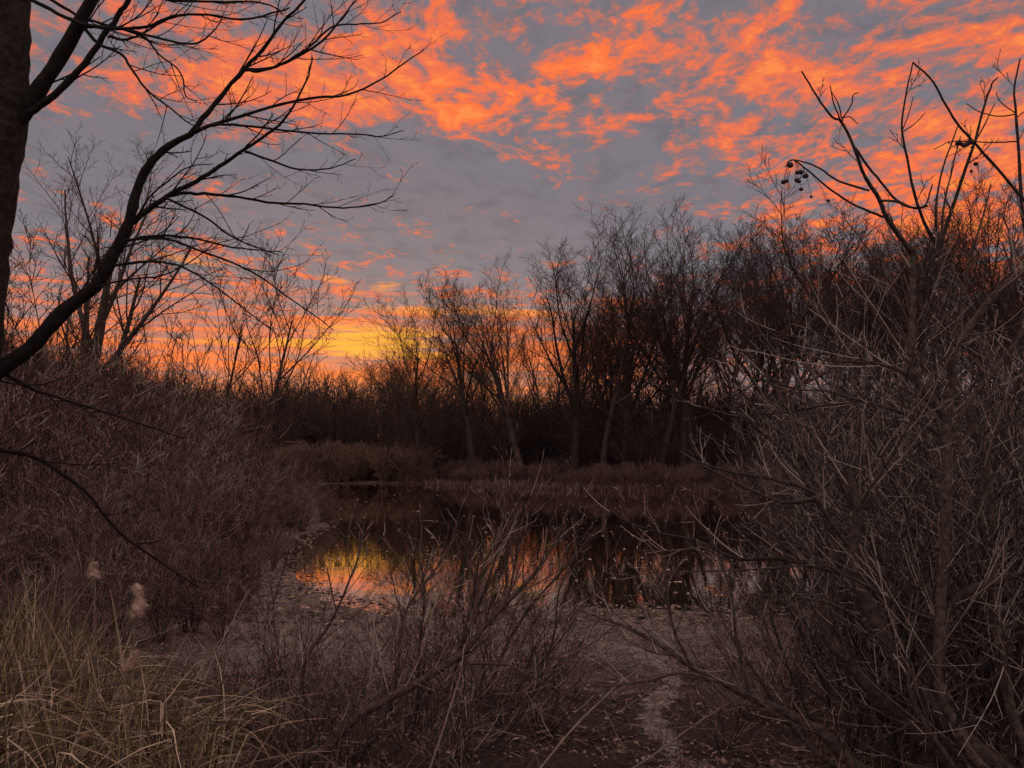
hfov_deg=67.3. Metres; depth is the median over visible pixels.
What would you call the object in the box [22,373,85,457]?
thicket shrub
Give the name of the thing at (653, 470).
bank shrub
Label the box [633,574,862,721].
brown shrub
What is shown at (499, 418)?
wood brush
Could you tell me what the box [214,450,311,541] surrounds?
thicket shrub
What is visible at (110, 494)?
thicket shrub
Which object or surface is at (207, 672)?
dead cane
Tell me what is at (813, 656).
grey shrub
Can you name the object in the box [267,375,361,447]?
wood brush
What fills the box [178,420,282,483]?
thicket shrub
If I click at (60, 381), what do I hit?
thicket shrub
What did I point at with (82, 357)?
thicket shrub
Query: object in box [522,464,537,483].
bank shrub
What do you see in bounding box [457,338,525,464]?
bare tree
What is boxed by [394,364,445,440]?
bare tree
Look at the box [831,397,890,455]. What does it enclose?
wood brush
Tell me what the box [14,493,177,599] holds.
thicket shrub
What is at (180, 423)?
thicket shrub
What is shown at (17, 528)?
thicket shrub
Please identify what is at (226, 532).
thicket shrub
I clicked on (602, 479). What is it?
bank shrub
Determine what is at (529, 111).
sky
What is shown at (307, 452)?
bank shrub
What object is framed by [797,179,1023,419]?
bare tree
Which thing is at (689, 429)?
bare tree
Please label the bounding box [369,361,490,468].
wood brush
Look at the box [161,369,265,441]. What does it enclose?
wood brush
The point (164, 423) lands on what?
thicket shrub
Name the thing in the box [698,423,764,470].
wood brush
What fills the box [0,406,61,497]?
thicket shrub
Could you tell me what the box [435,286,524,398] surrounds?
bare tree
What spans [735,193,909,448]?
bare tree
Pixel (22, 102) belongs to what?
leaning tree
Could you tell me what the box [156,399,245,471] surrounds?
thicket shrub
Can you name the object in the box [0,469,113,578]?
thicket shrub
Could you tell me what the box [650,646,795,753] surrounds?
brown shrub
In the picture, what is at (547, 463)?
bank shrub
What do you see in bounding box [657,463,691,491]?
bank shrub
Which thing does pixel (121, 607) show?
thicket shrub
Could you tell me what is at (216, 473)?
thicket shrub
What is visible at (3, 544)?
thicket shrub
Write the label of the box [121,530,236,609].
thicket shrub
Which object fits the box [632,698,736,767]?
dead cane
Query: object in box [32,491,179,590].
thicket shrub
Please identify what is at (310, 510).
thicket shrub
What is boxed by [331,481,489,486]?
bank litter
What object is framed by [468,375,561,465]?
wood brush
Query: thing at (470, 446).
bare tree
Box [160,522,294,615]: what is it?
thicket shrub
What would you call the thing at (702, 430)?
wood brush
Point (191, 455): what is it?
thicket shrub
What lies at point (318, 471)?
bank shrub
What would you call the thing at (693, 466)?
bank shrub
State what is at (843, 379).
bare tree
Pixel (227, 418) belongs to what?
thicket shrub
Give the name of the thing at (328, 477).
bank shrub
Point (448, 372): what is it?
bare tree
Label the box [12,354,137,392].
thicket shrub
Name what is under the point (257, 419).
wood brush
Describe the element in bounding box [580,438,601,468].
wood brush
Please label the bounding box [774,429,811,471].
wood brush
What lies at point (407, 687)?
bare shrub
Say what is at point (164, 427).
thicket shrub
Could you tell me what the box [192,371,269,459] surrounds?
wood brush
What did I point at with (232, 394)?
wood brush
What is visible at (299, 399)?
bare tree
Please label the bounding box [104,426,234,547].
thicket shrub
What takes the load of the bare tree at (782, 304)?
on the ground at (558, 756)
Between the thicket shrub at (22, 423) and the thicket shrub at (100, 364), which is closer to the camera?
the thicket shrub at (22, 423)
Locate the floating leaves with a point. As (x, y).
(564, 551)
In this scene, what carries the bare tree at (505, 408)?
on the ground at (558, 756)
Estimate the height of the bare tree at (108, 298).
18.782 m
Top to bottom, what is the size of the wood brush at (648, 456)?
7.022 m
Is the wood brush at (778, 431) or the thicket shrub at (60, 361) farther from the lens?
the wood brush at (778, 431)
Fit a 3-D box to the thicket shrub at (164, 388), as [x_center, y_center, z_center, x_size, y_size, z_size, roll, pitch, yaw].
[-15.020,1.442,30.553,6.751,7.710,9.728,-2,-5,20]
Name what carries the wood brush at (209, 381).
on the ground at (558, 756)
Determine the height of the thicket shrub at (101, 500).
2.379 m
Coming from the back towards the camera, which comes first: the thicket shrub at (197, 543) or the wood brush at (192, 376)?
the wood brush at (192, 376)
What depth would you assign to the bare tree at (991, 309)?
77.57 m
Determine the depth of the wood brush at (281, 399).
83.86 m
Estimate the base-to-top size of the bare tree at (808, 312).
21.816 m
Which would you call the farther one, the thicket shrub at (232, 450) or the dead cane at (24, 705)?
the thicket shrub at (232, 450)
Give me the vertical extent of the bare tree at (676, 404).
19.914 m
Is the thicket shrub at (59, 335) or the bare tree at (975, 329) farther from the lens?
the bare tree at (975, 329)
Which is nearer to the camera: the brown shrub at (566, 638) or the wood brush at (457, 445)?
the brown shrub at (566, 638)
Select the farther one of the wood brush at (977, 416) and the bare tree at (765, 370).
the bare tree at (765, 370)
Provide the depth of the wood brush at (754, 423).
73.68 m
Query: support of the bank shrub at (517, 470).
on the ground at (558, 756)
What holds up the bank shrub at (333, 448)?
on the ground at (558, 756)
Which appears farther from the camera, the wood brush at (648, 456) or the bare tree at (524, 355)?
the bare tree at (524, 355)
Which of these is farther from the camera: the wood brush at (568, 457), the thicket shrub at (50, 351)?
the wood brush at (568, 457)
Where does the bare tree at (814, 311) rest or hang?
on the ground at (558, 756)
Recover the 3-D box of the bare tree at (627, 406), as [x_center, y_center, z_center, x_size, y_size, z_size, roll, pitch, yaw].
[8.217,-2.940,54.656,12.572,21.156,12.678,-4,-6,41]
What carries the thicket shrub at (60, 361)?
on the ground at (558, 756)
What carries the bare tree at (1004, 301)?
on the ground at (558, 756)
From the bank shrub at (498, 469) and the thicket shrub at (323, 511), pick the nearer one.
the thicket shrub at (323, 511)
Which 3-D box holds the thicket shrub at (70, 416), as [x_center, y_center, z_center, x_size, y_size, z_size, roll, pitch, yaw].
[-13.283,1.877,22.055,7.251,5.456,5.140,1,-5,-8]
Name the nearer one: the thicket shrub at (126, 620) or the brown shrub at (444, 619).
the brown shrub at (444, 619)
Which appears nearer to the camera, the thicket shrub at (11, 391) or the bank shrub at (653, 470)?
the thicket shrub at (11, 391)
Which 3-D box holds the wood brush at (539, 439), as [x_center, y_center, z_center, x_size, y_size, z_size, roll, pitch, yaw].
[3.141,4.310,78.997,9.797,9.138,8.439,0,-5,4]
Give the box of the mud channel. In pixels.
[487,625,710,767]
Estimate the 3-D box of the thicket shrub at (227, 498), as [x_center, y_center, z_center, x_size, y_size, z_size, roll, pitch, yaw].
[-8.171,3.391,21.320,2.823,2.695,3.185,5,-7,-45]
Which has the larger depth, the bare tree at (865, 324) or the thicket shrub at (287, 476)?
the bare tree at (865, 324)
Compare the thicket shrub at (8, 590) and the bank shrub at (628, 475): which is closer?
the thicket shrub at (8, 590)
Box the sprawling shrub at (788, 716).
[563,474,872,767]
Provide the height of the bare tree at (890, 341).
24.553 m
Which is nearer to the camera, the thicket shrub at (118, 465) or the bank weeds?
the bank weeds
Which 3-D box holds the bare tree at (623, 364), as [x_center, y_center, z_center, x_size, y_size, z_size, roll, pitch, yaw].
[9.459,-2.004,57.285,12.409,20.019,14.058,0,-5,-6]
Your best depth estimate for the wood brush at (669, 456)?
59.65 m
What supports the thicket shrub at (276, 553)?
on the ground at (558, 756)
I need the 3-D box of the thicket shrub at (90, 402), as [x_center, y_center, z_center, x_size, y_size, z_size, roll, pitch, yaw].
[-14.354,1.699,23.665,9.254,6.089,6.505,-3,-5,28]
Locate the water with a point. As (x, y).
(323, 547)
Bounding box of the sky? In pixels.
[4,0,1023,435]
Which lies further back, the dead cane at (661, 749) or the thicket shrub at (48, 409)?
the thicket shrub at (48, 409)
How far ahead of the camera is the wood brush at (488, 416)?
77.38 m
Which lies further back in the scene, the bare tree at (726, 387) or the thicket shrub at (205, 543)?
the bare tree at (726, 387)
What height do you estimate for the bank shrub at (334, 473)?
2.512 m
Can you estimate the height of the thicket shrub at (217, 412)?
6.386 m
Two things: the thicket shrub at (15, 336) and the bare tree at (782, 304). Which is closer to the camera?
the thicket shrub at (15, 336)
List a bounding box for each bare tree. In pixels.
[1,208,135,398]
[20,122,230,391]
[266,378,327,453]
[323,354,409,445]
[334,363,393,427]
[337,285,485,481]
[353,374,405,415]
[355,352,400,428]
[364,346,420,407]
[368,324,455,406]
[370,351,436,412]
[380,355,423,403]
[381,267,519,482]
[394,249,537,483]
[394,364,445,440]
[405,362,446,461]
[433,322,494,462]
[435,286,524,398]
[440,340,484,404]
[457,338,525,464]
[464,352,509,456]
[497,290,577,464]
[499,356,552,440]
[500,218,634,471]
[533,199,704,466]
[533,302,598,424]
[546,216,738,471]
[552,312,599,402]
[555,291,635,466]
[557,278,664,468]
[557,316,647,463]
[562,279,697,468]
[567,264,685,458]
[575,221,739,470]
[594,258,758,476]
[594,302,681,429]
[612,194,768,474]
[634,286,742,466]
[638,317,720,463]
[643,218,805,473]
[660,144,1023,492]
[675,249,781,465]
[679,243,818,464]
[693,220,807,408]
[694,229,839,464]
[701,206,885,465]
[703,224,835,400]
[703,227,821,462]
[729,233,836,399]
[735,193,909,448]
[771,255,863,412]
[784,216,899,431]
[788,231,957,393]
[790,273,905,419]
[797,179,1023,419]
[814,199,1023,427]
[823,212,926,409]
[836,164,1023,403]
[839,269,945,471]
[839,283,935,402]
[849,239,942,397]
[880,209,995,438]
[880,273,1004,452]
[890,246,1023,393]
[893,160,1023,454]
[895,214,1004,420]
[925,202,1009,401]
[928,278,1019,388]
[938,248,1023,424]
[947,269,1021,410]
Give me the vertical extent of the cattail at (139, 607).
1.320 m
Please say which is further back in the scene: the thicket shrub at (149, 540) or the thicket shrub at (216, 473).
the thicket shrub at (216, 473)
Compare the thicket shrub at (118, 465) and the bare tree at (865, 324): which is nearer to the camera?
the thicket shrub at (118, 465)
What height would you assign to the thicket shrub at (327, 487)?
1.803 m
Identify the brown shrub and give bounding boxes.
[113,579,350,761]
[138,613,263,731]
[191,633,390,767]
[250,594,405,735]
[262,607,420,761]
[310,522,538,719]
[317,595,472,745]
[348,611,540,767]
[356,501,663,737]
[362,575,484,706]
[383,582,587,704]
[477,573,639,732]
[489,567,642,691]
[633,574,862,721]
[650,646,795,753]
[716,603,840,725]
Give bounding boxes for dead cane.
[16,660,25,766]
[93,679,127,765]
[171,589,248,755]
[429,645,464,767]
[540,666,641,767]
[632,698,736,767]
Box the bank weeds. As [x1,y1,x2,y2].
[168,649,1023,767]
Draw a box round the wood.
[152,346,1010,458]
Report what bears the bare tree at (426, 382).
on the ground at (558, 756)
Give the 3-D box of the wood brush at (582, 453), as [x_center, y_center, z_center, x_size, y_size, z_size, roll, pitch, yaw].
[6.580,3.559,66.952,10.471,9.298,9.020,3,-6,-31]
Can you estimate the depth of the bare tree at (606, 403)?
64.53 m
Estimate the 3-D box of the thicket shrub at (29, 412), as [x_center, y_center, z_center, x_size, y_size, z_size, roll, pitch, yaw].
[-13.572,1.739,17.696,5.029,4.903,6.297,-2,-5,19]
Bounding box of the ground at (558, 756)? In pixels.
[0,454,1023,767]
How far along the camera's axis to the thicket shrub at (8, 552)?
11.72 m
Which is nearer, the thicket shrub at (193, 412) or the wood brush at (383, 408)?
the thicket shrub at (193, 412)
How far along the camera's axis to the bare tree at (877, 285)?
65.12 m
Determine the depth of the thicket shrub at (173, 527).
15.36 m
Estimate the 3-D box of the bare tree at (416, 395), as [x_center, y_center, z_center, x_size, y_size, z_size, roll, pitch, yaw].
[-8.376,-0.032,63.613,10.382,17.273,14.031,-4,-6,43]
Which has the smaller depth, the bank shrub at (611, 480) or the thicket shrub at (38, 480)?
the thicket shrub at (38, 480)
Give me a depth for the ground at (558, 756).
8.77 m
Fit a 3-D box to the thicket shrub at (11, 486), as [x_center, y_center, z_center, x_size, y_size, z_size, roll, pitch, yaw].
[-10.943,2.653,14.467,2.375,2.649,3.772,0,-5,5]
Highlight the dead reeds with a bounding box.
[0,529,362,767]
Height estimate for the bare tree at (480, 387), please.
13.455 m
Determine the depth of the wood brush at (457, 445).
73.27 m
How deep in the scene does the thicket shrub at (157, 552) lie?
13.21 m
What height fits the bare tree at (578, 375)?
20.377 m
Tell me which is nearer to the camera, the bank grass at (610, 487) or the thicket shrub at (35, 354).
the thicket shrub at (35, 354)
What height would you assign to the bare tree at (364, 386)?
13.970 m
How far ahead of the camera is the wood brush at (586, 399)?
74.74 m
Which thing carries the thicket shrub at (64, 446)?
on the ground at (558, 756)
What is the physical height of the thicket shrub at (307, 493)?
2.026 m
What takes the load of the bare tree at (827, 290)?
on the ground at (558, 756)
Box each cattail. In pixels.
[42,561,108,732]
[80,650,160,765]
[110,583,151,733]
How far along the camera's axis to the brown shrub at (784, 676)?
6.92 m
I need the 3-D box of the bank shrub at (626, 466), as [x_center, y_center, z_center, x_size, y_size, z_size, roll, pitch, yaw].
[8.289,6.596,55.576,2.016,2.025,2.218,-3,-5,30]
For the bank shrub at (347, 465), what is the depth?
64.88 m
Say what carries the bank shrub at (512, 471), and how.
on the ground at (558, 756)
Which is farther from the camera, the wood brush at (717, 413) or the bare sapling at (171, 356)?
the wood brush at (717, 413)
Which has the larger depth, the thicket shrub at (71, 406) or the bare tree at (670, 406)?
the bare tree at (670, 406)
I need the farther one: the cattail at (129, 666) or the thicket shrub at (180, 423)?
the thicket shrub at (180, 423)
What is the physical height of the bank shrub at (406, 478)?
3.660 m
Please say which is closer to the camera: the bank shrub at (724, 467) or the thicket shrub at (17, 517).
the thicket shrub at (17, 517)
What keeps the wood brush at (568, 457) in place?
on the ground at (558, 756)
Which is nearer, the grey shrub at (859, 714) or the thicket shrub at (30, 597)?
the grey shrub at (859, 714)
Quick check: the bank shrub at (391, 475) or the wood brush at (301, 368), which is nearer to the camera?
the bank shrub at (391, 475)
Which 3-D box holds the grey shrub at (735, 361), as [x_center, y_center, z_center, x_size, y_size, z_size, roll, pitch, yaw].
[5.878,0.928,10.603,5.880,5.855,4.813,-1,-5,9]
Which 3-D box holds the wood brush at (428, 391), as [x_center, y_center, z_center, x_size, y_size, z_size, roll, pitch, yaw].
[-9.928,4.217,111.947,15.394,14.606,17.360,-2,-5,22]
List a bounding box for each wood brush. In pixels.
[150,360,244,404]
[151,367,227,395]
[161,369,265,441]
[170,364,237,416]
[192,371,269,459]
[195,377,263,417]
[207,374,305,464]
[219,352,326,455]
[225,347,349,452]
[230,370,298,464]
[239,388,319,454]
[261,348,369,402]
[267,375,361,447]
[272,363,397,450]
[277,397,342,449]
[281,360,380,443]
[296,370,378,433]
[308,370,381,434]
[312,416,367,448]
[319,395,376,442]
[324,397,398,447]
[325,386,395,448]
[341,374,430,451]
[360,373,455,446]
[368,380,452,448]
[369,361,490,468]
[372,371,487,462]
[373,411,424,447]
[380,391,481,479]
[388,389,441,447]
[392,369,460,429]
[397,402,460,470]
[406,390,486,466]
[408,368,494,452]
[424,394,487,465]
[445,377,525,471]
[446,386,524,476]
[451,382,527,458]
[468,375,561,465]
[476,412,529,477]
[482,422,533,463]
[487,381,591,465]
[494,393,555,465]
[496,383,587,465]
[520,388,570,458]
[531,381,606,466]
[532,394,585,463]
[532,417,568,463]
[535,377,668,468]
[536,375,643,473]
[544,368,647,470]
[550,375,650,449]
[556,403,645,467]
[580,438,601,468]
[587,389,668,469]
[589,392,689,483]
[590,390,654,468]
[598,387,709,470]
[624,365,732,466]
[633,365,724,440]
[634,363,718,463]
[641,425,700,482]
[645,361,760,468]
[658,415,717,466]
[665,437,694,474]
[668,369,762,468]
[670,380,768,464]
[693,389,767,451]
[694,410,756,472]
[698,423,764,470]
[712,371,791,463]
[715,380,795,465]
[716,389,796,466]
[725,435,763,469]
[727,375,820,465]
[744,388,828,454]
[770,393,830,459]
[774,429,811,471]
[777,404,825,470]
[815,390,890,463]
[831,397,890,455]
[832,368,922,446]
[939,382,1019,462]
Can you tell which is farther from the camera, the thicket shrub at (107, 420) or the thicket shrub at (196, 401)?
the thicket shrub at (196, 401)
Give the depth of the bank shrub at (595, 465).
55.34 m
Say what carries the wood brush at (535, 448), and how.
on the ground at (558, 756)
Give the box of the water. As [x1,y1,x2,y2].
[275,483,999,622]
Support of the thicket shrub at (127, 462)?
on the ground at (558, 756)
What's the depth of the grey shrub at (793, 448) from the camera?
13.35 m
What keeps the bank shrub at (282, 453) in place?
on the ground at (558, 756)
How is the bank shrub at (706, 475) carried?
on the ground at (558, 756)
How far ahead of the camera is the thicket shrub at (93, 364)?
29.46 m
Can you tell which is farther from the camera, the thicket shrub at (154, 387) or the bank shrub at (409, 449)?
the bank shrub at (409, 449)
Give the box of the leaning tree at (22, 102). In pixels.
[0,0,442,595]
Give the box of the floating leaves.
[321,490,762,606]
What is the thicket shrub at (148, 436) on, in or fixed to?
on the ground at (558, 756)
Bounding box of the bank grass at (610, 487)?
[422,476,796,493]
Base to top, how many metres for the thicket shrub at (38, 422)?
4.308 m
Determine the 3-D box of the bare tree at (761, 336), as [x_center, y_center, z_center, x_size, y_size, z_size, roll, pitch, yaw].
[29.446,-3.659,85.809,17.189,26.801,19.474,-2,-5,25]
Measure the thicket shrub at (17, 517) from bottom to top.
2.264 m
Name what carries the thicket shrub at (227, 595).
on the ground at (558, 756)
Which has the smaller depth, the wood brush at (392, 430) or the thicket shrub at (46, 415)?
the thicket shrub at (46, 415)
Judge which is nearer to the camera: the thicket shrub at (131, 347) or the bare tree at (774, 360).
the thicket shrub at (131, 347)
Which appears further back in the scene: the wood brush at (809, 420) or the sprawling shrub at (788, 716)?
the wood brush at (809, 420)
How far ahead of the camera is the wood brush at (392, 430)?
85.08 m
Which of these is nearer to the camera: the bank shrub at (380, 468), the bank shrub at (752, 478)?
the bank shrub at (752, 478)
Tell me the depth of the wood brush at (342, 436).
75.81 m
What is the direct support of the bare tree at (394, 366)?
on the ground at (558, 756)
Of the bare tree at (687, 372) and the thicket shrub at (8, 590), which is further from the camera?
the bare tree at (687, 372)
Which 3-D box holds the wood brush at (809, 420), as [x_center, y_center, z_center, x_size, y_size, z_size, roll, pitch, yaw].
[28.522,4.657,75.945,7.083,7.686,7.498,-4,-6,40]
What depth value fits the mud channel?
7.96 m
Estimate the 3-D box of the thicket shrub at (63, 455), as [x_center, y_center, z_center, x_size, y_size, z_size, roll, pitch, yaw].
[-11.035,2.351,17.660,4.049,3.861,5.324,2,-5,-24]
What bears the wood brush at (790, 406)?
on the ground at (558, 756)
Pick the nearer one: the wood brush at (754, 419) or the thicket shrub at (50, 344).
the thicket shrub at (50, 344)
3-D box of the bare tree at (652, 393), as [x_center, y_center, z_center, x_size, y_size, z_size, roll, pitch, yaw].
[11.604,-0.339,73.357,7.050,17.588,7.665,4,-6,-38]
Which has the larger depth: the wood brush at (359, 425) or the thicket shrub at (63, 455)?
the wood brush at (359, 425)
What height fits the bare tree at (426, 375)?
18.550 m
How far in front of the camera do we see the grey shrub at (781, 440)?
9.19 m
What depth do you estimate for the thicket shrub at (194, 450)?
25.87 m
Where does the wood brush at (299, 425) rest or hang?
on the ground at (558, 756)
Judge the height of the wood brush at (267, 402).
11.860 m
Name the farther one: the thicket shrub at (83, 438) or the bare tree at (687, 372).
the bare tree at (687, 372)
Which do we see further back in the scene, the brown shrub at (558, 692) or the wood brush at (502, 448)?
the wood brush at (502, 448)
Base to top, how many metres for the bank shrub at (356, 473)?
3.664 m
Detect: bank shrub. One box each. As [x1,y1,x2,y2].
[267,452,290,477]
[269,440,305,480]
[284,437,338,481]
[286,440,334,480]
[293,441,331,469]
[309,457,328,482]
[313,441,357,479]
[319,443,363,482]
[322,439,363,480]
[325,454,356,482]
[340,441,369,480]
[347,441,381,480]
[357,444,390,479]
[362,440,399,481]
[370,441,395,473]
[382,457,398,481]
[385,447,412,481]
[387,444,422,482]
[387,444,427,482]
[393,440,436,458]
[393,442,448,482]
[439,468,448,481]
[458,455,487,470]
[469,469,480,482]
[483,459,505,482]
[499,464,524,480]
[501,459,528,483]
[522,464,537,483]
[533,468,553,484]
[536,456,557,475]
[539,456,570,479]
[578,463,614,483]
[588,463,613,489]
[594,461,621,483]
[610,462,647,489]
[613,464,638,477]
[617,460,639,482]
[638,457,667,482]
[638,461,664,481]
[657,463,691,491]
[675,463,705,486]
[676,459,707,475]
[688,467,711,484]
[690,469,704,485]
[711,462,738,477]
[738,459,756,483]
[742,464,767,490]
[747,468,766,490]
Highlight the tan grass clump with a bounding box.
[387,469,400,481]
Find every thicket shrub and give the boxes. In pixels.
[0,300,128,439]
[0,341,164,485]
[0,358,183,479]
[0,361,86,467]
[0,363,157,470]
[0,365,41,421]
[0,376,130,465]
[0,377,114,469]
[0,382,74,527]
[0,385,79,473]
[0,392,120,477]
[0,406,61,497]
[0,408,129,564]
[0,412,141,559]
[0,415,146,552]
[0,421,80,527]
[0,437,37,530]
[0,447,130,583]
[0,453,118,576]
[0,456,46,518]
[0,458,43,535]
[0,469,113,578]
[0,483,162,617]
[0,486,63,588]
[0,488,112,592]
[0,492,50,575]
[0,493,33,533]
[0,508,58,606]
[0,509,45,557]
[0,528,166,648]
[0,529,31,597]
[0,549,77,656]
[0,562,98,651]
[0,575,28,610]
[0,576,38,647]
[1,334,131,433]
[1,367,90,449]
[2,318,61,379]
[2,321,158,450]
[2,325,114,392]
[2,406,120,515]
[2,444,129,565]
[2,446,211,549]
[3,346,158,442]
[4,317,41,373]
[5,305,52,364]
[5,326,156,428]
[6,323,88,369]
[8,313,154,394]
[10,327,103,374]
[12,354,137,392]
[13,312,162,429]
[13,356,123,434]
[14,428,165,536]
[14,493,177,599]
[15,326,152,392]
[15,480,142,568]
[16,463,179,521]
[16,562,119,655]
[17,540,114,622]
[21,407,148,486]
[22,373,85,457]
[23,490,141,573]
[25,565,132,669]
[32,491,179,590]
[38,330,172,414]
[38,525,150,627]
[39,472,149,535]
[41,328,201,474]
[43,324,211,457]
[44,429,178,500]
[45,518,161,611]
[45,547,175,656]
[46,386,205,448]
[49,326,170,417]
[56,400,277,497]
[62,471,161,539]
[65,388,197,492]
[69,494,224,591]
[83,373,201,461]
[84,419,209,501]
[88,370,260,435]
[88,415,206,506]
[90,357,223,405]
[91,384,208,459]
[92,344,208,412]
[93,520,211,612]
[97,588,130,628]
[101,541,211,641]
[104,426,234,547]
[105,448,239,538]
[108,401,206,461]
[113,516,179,585]
[116,439,226,475]
[117,354,194,405]
[121,362,290,486]
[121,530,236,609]
[127,453,260,566]
[129,417,237,491]
[131,441,252,545]
[133,506,216,589]
[134,496,203,572]
[137,358,279,460]
[138,385,229,466]
[143,378,257,456]
[146,530,244,632]
[152,367,297,459]
[152,402,215,444]
[153,456,273,547]
[154,388,249,462]
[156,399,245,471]
[156,424,287,529]
[159,430,235,500]
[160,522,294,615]
[163,415,278,491]
[169,560,278,640]
[170,521,226,570]
[173,591,215,632]
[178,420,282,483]
[181,462,264,552]
[202,397,278,470]
[204,458,287,547]
[206,508,256,552]
[211,481,281,555]
[214,447,294,506]
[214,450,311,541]
[226,556,271,603]
[228,545,267,580]
[233,441,301,511]
[241,432,287,475]
[253,528,299,570]
[258,493,300,541]
[265,434,347,498]
[270,489,312,527]
[272,478,336,527]
[273,483,338,531]
[277,475,333,518]
[286,480,326,506]
[300,498,324,524]
[308,479,356,516]
[315,485,344,519]
[315,499,332,521]
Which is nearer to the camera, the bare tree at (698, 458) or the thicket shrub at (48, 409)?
the thicket shrub at (48, 409)
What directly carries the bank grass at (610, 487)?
on the ground at (558, 756)
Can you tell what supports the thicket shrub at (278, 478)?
on the ground at (558, 756)
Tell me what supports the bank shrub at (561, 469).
on the ground at (558, 756)
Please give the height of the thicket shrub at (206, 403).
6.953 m
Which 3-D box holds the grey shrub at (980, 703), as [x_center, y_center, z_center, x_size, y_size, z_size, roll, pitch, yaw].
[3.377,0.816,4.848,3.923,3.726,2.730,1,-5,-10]
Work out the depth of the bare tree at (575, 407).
57.67 m
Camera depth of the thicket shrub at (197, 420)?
30.97 m
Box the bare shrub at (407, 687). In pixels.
[232,427,679,766]
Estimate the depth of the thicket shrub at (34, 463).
17.06 m
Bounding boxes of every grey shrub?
[690,401,1023,753]
[700,283,1023,679]
[701,297,1023,717]
[701,343,933,695]
[711,235,1023,767]
[713,254,1023,714]
[714,323,959,606]
[715,417,1023,767]
[716,256,1023,628]
[718,330,1023,741]
[727,552,847,692]
[733,328,1023,767]
[735,340,1022,694]
[743,265,1023,529]
[745,306,1021,655]
[752,352,1023,743]
[777,225,1023,667]
[784,213,1023,653]
[784,327,1023,663]
[826,325,1023,692]
[853,319,1023,497]
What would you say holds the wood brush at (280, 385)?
on the ground at (558, 756)
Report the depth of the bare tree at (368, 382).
110.22 m
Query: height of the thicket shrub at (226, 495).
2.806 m
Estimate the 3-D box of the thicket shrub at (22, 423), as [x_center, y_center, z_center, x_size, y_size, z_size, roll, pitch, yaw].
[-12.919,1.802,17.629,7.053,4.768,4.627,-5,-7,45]
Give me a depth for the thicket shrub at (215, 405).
37.64 m
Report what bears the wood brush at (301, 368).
on the ground at (558, 756)
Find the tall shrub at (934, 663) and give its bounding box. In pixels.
[580,49,1023,767]
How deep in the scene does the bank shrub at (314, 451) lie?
64.84 m
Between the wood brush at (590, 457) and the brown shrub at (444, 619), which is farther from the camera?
the wood brush at (590, 457)
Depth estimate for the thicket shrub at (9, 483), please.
16.71 m
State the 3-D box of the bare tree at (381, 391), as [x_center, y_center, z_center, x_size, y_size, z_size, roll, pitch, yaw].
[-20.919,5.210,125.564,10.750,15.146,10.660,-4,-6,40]
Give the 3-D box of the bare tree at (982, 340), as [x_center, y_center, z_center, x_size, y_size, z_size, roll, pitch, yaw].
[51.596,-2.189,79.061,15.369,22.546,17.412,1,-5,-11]
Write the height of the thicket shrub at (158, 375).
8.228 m
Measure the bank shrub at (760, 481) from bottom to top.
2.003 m
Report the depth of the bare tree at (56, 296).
28.08 m
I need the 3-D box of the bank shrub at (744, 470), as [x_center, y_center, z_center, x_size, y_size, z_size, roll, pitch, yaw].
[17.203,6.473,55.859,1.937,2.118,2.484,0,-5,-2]
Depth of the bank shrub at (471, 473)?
62.20 m
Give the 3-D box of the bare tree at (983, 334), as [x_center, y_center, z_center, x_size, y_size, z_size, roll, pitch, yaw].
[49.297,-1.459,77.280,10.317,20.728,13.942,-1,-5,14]
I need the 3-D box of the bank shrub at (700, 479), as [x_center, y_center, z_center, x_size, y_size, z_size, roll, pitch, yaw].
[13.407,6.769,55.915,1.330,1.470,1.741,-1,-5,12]
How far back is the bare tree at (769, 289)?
92.30 m
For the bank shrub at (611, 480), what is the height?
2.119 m
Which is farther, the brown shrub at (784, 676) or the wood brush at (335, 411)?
the wood brush at (335, 411)
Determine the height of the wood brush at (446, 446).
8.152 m
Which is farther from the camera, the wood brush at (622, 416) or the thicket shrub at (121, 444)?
the wood brush at (622, 416)
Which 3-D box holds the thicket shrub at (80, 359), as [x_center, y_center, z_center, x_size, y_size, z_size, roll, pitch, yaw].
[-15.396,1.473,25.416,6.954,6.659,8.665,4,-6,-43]
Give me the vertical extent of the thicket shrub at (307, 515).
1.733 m
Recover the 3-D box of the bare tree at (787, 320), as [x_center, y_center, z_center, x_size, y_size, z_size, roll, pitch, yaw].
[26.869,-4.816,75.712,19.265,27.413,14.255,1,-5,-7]
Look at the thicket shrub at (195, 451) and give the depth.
25.36 m
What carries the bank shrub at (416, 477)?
on the ground at (558, 756)
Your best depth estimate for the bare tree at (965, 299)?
78.70 m
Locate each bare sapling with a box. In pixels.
[100,290,243,425]
[154,245,303,421]
[222,230,363,483]
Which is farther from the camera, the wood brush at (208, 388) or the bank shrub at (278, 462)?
the wood brush at (208, 388)
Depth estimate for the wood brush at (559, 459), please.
84.90 m
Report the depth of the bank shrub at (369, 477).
68.22 m
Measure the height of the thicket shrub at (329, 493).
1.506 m
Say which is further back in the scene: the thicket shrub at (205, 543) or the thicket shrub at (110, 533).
the thicket shrub at (205, 543)
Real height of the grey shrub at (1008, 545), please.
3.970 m
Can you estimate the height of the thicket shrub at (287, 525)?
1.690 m
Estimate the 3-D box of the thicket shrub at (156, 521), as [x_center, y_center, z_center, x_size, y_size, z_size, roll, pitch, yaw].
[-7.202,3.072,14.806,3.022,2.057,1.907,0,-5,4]
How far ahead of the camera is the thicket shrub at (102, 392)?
27.82 m
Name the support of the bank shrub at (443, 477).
on the ground at (558, 756)
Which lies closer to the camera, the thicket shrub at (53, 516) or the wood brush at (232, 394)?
the thicket shrub at (53, 516)
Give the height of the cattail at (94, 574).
1.490 m

